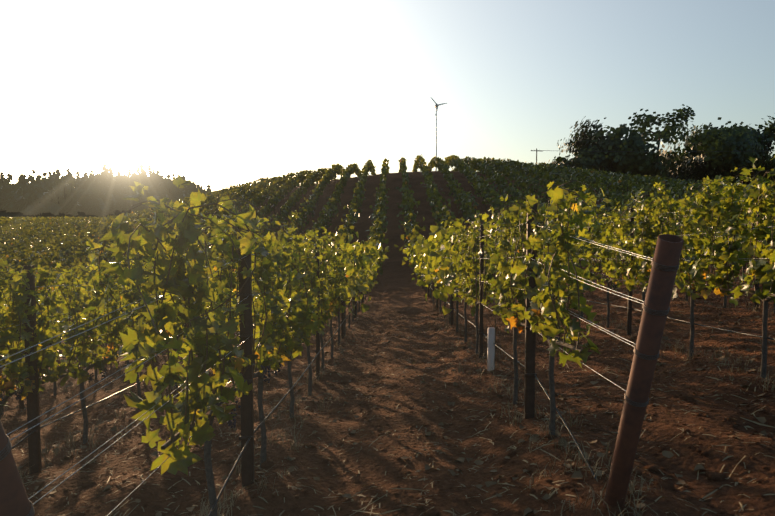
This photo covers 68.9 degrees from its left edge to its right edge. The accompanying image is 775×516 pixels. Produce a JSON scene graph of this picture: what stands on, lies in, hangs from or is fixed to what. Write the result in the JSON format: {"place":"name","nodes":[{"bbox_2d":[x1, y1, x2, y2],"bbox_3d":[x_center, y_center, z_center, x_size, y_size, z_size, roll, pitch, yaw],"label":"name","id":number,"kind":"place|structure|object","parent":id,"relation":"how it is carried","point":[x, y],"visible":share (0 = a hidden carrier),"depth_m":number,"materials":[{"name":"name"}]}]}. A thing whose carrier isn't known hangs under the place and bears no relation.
{"place":"outdoors","nodes":[
{"label":"outdoors","id":0,"kind":"place"},
{"bbox_2d":[0,171,774,515],"bbox_3d":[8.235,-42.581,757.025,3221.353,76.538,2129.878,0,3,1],"label":"terrain","id":1,"kind":"structure","parent":0,"point":[396,293],"depth_m":5.60,"materials":[{"name":"soil"}]},
{"bbox_2d":[0,163,223,215],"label":"ridge forest","id":2,"kind":"object","parent":1,"relation":"on","point":[92,195],"materials":[{"name":"green plant"}]},
{"bbox_2d":[0,234,683,515],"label":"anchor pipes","id":3,"kind":"object","parent":1,"relation":"on","point":[14,500],"depth_m":2.63,"materials":[{"name":"brown metal"}]},
{"bbox_2d":[0,259,679,515],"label":"wire wraps","id":4,"kind":"object","parent":3,"relation":"on","point":[9,448],"depth_m":2.57,"materials":[{"name":"grey metal"}]},
{"bbox_2d":[0,154,762,279],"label":"vine leaves","id":5,"kind":"object","parent":1,"relation":"on","point":[29,246],"depth_m":66.05,"materials":[{"name":"green plant"}]},
{"bbox_2d":[0,194,773,515],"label":"trellis wires","id":6,"kind":"object","parent":1,"relation":"on","point":[240,344],"depth_m":2.45,"materials":[{"name":"grey metal"}]},
{"bbox_2d":[0,156,774,474],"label":"vine leaves","id":7,"kind":"object","parent":1,"relation":"on","point":[202,397],"depth_m":4.84,"materials":[{"name":"green plant"}]},
{"bbox_2d":[0,167,774,441],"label":"vine canes","id":8,"kind":"object","parent":1,"relation":"on","point":[231,270],"depth_m":4.89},
{"bbox_2d":[14,284,616,427],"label":"grape clusters","id":9,"kind":"object","parent":8,"relation":"hanging from","point":[230,423],"depth_m":4.49,"materials":[{"name":"food"}]},
{"bbox_2d":[0,183,774,515],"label":"grapevine trunks","id":10,"kind":"object","parent":1,"relation":"on","point":[264,435],"depth_m":5.90,"materials":[{"name":"brown plant"}]},
{"bbox_2d":[0,175,756,319],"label":"vine leaves","id":11,"kind":"object","parent":10,"relation":"attached to","point":[379,223],"depth_m":44.76,"materials":[{"name":"green plant"}]},
{"bbox_2d":[0,183,774,359],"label":"vine leaves","id":12,"kind":"object","parent":10,"relation":"attached to","point":[436,268],"depth_m":12.02,"materials":[{"name":"green plant"}]},
{"bbox_2d":[1,255,774,515],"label":"drip hoses","id":13,"kind":"object","parent":1,"relation":"on","point":[270,413],"depth_m":5.42,"materials":[{"name":"black rubber"}]},
{"bbox_2d":[2,268,774,515],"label":"dry grass tufts","id":14,"kind":"object","parent":1,"relation":"on","point":[320,409],"depth_m":5.20,"materials":[{"name":"plant"}]},
{"bbox_2d":[15,172,762,486],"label":"trellis posts","id":15,"kind":"object","parent":1,"relation":"on","point":[247,432],"depth_m":5.04,"materials":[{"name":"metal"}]},
{"bbox_2d":[5,285,774,515],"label":"soil clods","id":16,"kind":"object","parent":1,"relation":"on","point":[710,475],"depth_m":4.76,"materials":[{"name":"brown soil"}]},
{"bbox_2d":[8,280,774,515],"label":"dry grass","id":17,"kind":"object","parent":1,"relation":"on","point":[552,493],"depth_m":4.74,"materials":[{"name":"brown plant"}]},
{"bbox_2d":[17,281,774,515],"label":"leaf litter","id":18,"kind":"object","parent":1,"relation":"on","point":[578,474],"depth_m":4.71,"materials":[{"name":"brown plant"}]},
{"bbox_2d":[431,98,446,170],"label":"wind turbine","id":19,"kind":"object","parent":1,"relation":"on","point":[436,106],"depth_m":99.64,"materials":[{"name":"white metal"}]},
{"bbox_2d":[487,327,494,370],"bbox_3d":[1.293,1.193,7.061,0.090,0.640,0.090,0,3,1],"label":"grow tube","id":20,"kind":"object","parent":1,"relation":"on","point":[491,349],"depth_m":7.02,"materials":[{"name":"beige"}]},
{"bbox_2d":[548,144,616,171],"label":"oak tree","id":21,"kind":"object","parent":1,"relation":"on","point":[598,161],"depth_m":152.44,"materials":[{"name":"green plant"}]},
{"bbox_2d":[557,116,670,177],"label":"oak tree","id":22,"kind":"object","parent":1,"relation":"on","point":[634,161],"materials":[{"name":"green plant"}]},
{"bbox_2d":[615,104,727,182],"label":"oak tree","id":23,"kind":"object","parent":1,"relation":"on","point":[689,164],"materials":[{"name":"green plant"}]},
{"bbox_2d":[652,148,694,163],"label":"oak tree","id":24,"kind":"object","parent":1,"relation":"on","point":[672,153],"depth_m":210.15,"materials":[{"name":"green plant"}]},
{"bbox_2d":[659,117,771,183],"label":"oak tree","id":25,"kind":"object","parent":1,"relation":"on","point":[729,144],"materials":[{"name":"green plant"}]},
{"bbox_2d":[683,116,774,185],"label":"oak tree","id":26,"kind":"object","parent":1,"relation":"on","point":[767,131],"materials":[{"name":"green plant"}]},
{"bbox_2d":[733,122,774,183],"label":"oak tree","id":27,"kind":"object","parent":1,"relation":"on","point":[761,142],"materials":[{"name":"green plant"}]},
{"bbox_2d":[736,155,774,184],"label":"oak tree","id":28,"kind":"object","parent":1,"relation":"on","point":[767,169],"depth_m":191.43,"materials":[{"name":"green plant"}]},
{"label":"utility pole","id":29,"kind":"object","parent":1,"relation":"on","visible":0},
{"bbox_2d":[537,150,774,151],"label":"power lines","id":30,"kind":"object","parent":29,"relation":"attached to","point":[630,151],"depth_m":123.22,"materials":[{"name":"black metal"}]},
{"bbox_2d":[0,0,774,190],"label":"sky","id":31,"kind":"structure","parent":0,"point":[220,94],"materials":[{"name":"white"}]}
]}

